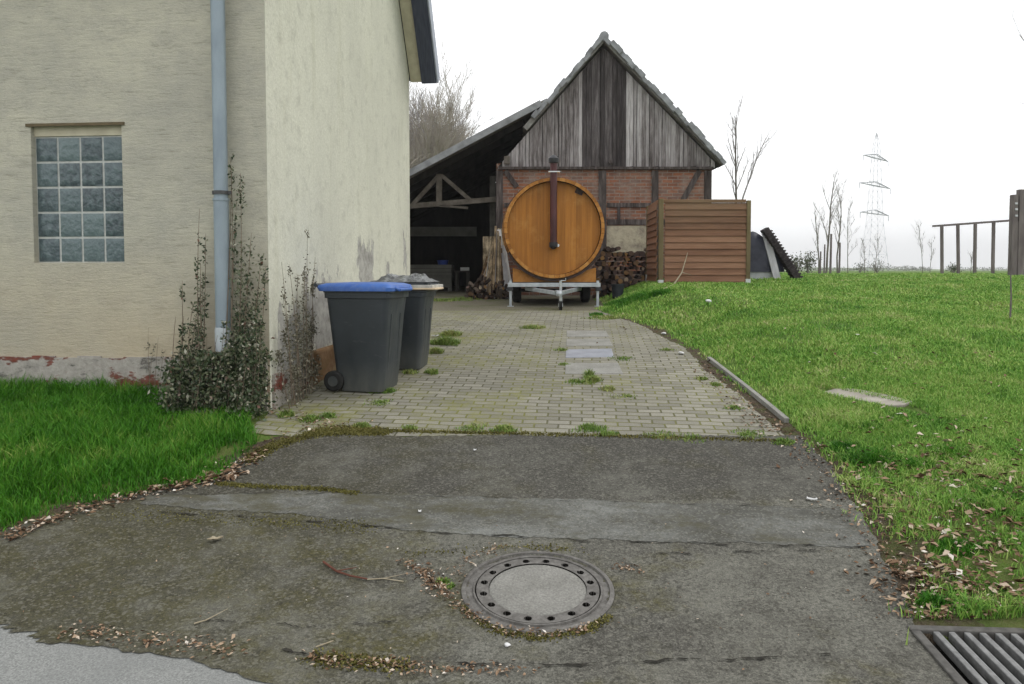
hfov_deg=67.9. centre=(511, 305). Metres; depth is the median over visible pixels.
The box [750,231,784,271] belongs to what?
tarpaulin
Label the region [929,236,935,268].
young tree
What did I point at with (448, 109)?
bare tree
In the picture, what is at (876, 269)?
hedge bush
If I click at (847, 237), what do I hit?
young tree
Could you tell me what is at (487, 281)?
firewood log
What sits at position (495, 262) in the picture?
leaning stick
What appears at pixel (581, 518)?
concrete strip
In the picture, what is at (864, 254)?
young tree
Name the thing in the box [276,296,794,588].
weeds
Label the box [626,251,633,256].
firewood log
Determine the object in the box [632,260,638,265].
firewood log
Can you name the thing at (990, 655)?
drain grate
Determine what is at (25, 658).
road
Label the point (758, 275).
pale block
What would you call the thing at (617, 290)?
black tub
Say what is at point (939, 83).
sky
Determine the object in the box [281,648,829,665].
tar seam
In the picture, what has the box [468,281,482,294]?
firewood log
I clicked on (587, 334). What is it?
paving slab
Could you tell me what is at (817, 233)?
young tree
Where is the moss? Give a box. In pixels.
[105,422,786,677]
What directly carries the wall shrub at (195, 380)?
on the ground at (1002, 575)
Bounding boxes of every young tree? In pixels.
[811,202,821,272]
[812,168,848,272]
[829,180,845,272]
[839,196,857,272]
[860,239,865,272]
[869,235,881,272]
[914,220,924,272]
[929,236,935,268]
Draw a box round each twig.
[194,609,226,623]
[322,561,367,579]
[367,573,405,581]
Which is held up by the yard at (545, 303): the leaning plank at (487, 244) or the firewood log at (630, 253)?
the leaning plank at (487, 244)
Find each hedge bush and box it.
[790,252,806,271]
[799,251,821,273]
[853,262,867,272]
[863,256,888,272]
[946,262,961,272]
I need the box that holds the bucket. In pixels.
[437,260,447,264]
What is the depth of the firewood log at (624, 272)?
16.64 m
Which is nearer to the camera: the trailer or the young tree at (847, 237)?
the trailer
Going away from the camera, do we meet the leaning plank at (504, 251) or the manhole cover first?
the manhole cover
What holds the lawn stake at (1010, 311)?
on the ground at (1002, 575)
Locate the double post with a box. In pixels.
[1007,189,1023,275]
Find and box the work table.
[454,271,470,290]
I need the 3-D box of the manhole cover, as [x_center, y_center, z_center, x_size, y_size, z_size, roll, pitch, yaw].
[0.133,1.494,3.944,0.790,0.157,0.792,0,3,0]
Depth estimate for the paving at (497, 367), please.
7.42 m
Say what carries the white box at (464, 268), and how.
on the work table
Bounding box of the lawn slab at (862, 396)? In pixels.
[825,388,911,407]
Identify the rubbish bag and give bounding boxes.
[373,273,438,281]
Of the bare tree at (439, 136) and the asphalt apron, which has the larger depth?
the bare tree at (439, 136)
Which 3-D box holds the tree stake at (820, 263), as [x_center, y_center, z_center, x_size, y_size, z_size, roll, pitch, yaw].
[12.675,-1.706,31.254,0.069,1.011,0.065,1,3,30]
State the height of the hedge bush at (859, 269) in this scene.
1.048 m
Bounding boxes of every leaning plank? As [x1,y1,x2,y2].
[483,237,484,265]
[484,236,490,261]
[501,245,510,280]
[503,263,508,291]
[762,233,780,278]
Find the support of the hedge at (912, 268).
on the ground at (1002, 575)
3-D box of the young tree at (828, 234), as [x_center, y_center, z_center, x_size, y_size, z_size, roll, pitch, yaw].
[13.754,-3.613,33.086,1.551,4.758,1.285,1,3,17]
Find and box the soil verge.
[619,317,798,435]
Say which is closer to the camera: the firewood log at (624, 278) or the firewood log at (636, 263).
the firewood log at (624, 278)
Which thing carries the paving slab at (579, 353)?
on the paving at (497, 367)
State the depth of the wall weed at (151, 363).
6.79 m
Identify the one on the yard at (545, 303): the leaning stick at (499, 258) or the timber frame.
the leaning stick at (499, 258)
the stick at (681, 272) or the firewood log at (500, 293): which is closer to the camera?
the stick at (681, 272)
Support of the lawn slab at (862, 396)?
on the ground at (1002, 575)
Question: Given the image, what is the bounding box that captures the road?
[0,624,272,683]
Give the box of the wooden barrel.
[502,155,604,281]
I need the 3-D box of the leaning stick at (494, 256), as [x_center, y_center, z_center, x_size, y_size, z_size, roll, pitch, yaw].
[-0.394,-0.959,16.949,0.054,1.631,0.488,0,3,7]
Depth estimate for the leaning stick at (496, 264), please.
16.99 m
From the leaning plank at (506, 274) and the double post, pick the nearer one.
the leaning plank at (506, 274)
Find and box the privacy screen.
[645,199,750,282]
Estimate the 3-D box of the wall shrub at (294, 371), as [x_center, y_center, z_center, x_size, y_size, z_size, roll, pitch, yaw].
[-1.992,0.152,7.209,0.296,1.769,0.949,0,3,0]
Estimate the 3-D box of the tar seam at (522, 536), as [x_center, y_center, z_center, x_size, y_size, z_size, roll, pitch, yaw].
[-0.141,1.350,4.549,4.393,0.064,0.117,0,3,6]
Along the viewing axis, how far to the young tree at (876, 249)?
42.05 m
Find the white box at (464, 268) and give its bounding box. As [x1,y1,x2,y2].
[460,267,468,270]
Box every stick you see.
[482,256,487,274]
[486,244,490,291]
[488,236,493,298]
[492,226,496,298]
[494,236,496,298]
[495,231,498,297]
[497,233,498,298]
[499,236,500,280]
[501,248,503,293]
[501,253,507,298]
[663,252,690,288]
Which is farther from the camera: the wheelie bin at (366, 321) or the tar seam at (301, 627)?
the wheelie bin at (366, 321)
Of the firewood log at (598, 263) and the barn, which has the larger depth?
the barn
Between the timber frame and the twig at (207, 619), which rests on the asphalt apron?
the twig at (207, 619)
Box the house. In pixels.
[0,0,439,410]
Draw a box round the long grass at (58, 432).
[0,370,259,531]
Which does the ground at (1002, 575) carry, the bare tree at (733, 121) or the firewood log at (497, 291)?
the bare tree at (733, 121)
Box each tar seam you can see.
[134,492,826,507]
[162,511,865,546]
[200,616,423,627]
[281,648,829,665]
[650,549,818,553]
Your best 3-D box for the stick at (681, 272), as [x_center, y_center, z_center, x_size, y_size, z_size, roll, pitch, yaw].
[3.057,-0.648,14.395,0.197,0.732,1.535,2,3,34]
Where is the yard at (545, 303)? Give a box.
[432,286,610,310]
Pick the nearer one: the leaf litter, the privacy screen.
the leaf litter
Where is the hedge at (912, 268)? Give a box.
[784,265,1006,270]
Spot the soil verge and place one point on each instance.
(760, 409)
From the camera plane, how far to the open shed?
21.92 m
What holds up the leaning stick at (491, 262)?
on the yard at (545, 303)
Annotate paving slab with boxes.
[565,363,622,373]
[566,339,612,345]
[566,349,613,357]
[567,331,608,336]
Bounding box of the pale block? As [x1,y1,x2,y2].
[750,272,779,278]
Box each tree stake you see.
[819,251,820,272]
[823,244,825,273]
[829,234,831,272]
[838,243,840,272]
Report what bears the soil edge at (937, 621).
on the ground at (1002, 575)
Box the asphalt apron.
[0,434,954,683]
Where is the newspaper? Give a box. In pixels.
[411,284,442,287]
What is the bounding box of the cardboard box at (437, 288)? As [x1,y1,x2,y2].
[413,287,443,289]
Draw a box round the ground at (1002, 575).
[0,267,1023,644]
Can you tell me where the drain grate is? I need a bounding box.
[907,625,1023,683]
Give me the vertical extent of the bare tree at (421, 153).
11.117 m
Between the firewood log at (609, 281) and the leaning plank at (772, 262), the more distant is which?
the leaning plank at (772, 262)
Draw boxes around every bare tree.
[409,26,479,167]
[409,72,447,162]
[409,76,481,147]
[409,90,454,167]
[409,91,499,142]
[409,113,458,165]
[409,140,430,168]
[721,93,777,198]
[1011,9,1023,103]
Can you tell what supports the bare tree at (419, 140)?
on the ground at (1002, 575)
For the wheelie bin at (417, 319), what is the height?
0.972 m
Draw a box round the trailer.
[507,277,601,309]
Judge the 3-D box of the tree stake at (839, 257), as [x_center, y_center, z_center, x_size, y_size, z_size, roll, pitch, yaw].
[13.589,-1.901,31.546,0.081,1.388,0.078,1,3,30]
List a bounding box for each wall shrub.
[147,153,279,421]
[275,229,321,408]
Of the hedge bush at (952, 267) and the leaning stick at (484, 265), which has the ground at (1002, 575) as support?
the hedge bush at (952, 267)
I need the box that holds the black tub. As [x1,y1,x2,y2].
[611,284,624,297]
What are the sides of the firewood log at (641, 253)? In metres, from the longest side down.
0.432 x 0.136 x 0.134 m
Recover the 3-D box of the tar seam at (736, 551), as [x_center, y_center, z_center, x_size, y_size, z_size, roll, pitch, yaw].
[1.233,1.399,4.315,1.044,0.008,0.036,0,3,-3]
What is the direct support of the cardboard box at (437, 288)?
on the wheelie bin at (417, 319)
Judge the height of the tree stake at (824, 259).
1.303 m
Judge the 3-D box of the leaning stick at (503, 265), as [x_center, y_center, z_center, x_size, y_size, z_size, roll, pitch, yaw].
[-0.169,-0.658,16.993,0.056,1.027,0.441,-1,3,-14]
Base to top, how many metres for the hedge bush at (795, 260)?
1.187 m
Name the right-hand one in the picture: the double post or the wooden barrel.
the double post
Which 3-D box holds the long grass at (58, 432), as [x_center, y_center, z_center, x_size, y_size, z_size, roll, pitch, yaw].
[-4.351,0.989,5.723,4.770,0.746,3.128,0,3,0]
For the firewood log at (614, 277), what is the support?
on the firewood log
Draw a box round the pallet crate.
[410,265,453,290]
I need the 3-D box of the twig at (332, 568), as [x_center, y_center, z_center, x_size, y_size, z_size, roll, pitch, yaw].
[-0.901,1.430,4.115,0.332,0.033,0.083,1,3,29]
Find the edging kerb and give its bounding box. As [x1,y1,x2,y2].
[707,357,788,422]
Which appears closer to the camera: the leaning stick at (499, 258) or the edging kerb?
the edging kerb
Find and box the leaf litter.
[0,310,1023,677]
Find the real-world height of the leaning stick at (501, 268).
1.133 m
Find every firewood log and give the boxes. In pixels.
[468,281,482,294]
[476,274,482,286]
[483,278,490,284]
[495,280,501,294]
[499,284,502,298]
[595,261,601,265]
[602,246,610,251]
[606,279,614,283]
[611,274,618,279]
[619,276,627,281]
[621,270,628,274]
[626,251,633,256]
[627,256,635,261]
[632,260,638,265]
[636,251,644,256]
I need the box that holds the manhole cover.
[461,551,614,632]
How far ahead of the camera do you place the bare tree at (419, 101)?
50.41 m
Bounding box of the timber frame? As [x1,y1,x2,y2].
[932,220,1008,273]
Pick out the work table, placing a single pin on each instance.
(457, 279)
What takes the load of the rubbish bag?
on the wheelie bin at (417, 319)
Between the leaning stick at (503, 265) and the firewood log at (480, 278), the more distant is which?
the leaning stick at (503, 265)
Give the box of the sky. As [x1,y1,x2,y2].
[409,0,1023,268]
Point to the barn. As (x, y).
(617, 133)
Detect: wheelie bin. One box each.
[313,282,412,391]
[370,280,438,368]
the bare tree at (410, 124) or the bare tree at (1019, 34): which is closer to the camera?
the bare tree at (1019, 34)
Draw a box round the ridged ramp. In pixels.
[760,227,802,278]
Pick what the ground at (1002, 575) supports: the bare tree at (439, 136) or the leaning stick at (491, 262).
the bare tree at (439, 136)
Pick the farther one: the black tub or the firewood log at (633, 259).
the firewood log at (633, 259)
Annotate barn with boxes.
[496,31,726,295]
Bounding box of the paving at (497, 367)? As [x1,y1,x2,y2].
[248,310,783,436]
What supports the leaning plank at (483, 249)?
on the yard at (545, 303)
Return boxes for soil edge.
[0,435,290,529]
[799,431,984,644]
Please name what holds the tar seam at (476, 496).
on the asphalt apron
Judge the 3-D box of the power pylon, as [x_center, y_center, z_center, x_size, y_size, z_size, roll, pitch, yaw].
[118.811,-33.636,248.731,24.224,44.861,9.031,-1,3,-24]
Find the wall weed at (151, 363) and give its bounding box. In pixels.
[144,342,165,394]
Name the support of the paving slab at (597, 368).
on the paving at (497, 367)
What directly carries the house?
on the ground at (1002, 575)
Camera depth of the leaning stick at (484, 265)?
17.12 m
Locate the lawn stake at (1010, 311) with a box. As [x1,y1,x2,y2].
[1009,274,1011,317]
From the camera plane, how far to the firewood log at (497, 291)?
16.73 m
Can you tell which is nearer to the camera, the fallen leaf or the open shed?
the fallen leaf
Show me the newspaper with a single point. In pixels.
(427, 286)
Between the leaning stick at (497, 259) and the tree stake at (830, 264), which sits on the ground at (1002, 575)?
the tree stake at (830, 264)
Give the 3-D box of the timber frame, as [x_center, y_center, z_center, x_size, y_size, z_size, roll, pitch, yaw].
[16.573,-2.060,27.447,2.511,1.997,0.139,1,3,23]
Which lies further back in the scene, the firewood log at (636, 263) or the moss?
the firewood log at (636, 263)
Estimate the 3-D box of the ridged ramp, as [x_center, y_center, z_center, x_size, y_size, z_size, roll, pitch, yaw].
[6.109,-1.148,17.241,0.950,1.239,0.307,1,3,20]
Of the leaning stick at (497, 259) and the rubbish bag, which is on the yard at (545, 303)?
the leaning stick at (497, 259)
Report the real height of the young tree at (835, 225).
4.202 m
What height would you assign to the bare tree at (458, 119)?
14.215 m
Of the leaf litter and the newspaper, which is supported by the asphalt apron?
the leaf litter
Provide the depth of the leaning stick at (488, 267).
16.98 m
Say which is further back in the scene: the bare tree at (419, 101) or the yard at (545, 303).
the bare tree at (419, 101)
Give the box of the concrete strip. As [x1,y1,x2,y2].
[140,491,870,547]
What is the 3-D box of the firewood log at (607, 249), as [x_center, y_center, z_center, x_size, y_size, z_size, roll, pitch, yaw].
[2.090,-1.232,16.832,0.116,0.114,0.415,-6,1,-3]
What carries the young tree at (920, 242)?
on the ground at (1002, 575)
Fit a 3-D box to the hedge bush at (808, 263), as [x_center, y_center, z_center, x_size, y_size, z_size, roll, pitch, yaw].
[14.483,-2.102,37.002,1.040,1.308,0.958,-1,3,-27]
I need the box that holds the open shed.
[410,98,546,285]
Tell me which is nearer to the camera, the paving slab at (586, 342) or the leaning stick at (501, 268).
the paving slab at (586, 342)
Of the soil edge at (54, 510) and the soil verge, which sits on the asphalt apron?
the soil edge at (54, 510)
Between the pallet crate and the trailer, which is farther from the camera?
the pallet crate
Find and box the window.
[25,122,124,262]
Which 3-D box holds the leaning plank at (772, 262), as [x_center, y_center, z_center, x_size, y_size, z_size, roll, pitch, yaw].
[5.887,-1.094,17.243,0.153,1.123,0.488,-1,3,-26]
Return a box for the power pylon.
[859,133,890,269]
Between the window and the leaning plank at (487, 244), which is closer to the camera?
the window
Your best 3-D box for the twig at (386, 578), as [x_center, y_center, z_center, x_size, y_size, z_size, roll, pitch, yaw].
[-0.666,1.446,4.035,0.200,0.017,0.075,0,3,0]
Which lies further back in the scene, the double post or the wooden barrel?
the double post
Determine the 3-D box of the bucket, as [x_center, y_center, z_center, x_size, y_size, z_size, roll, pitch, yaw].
[-1.912,-1.158,20.969,0.316,0.160,0.316,0,3,0]
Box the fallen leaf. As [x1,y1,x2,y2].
[207,536,222,539]
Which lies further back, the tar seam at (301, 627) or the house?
the house
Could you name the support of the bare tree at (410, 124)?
on the ground at (1002, 575)

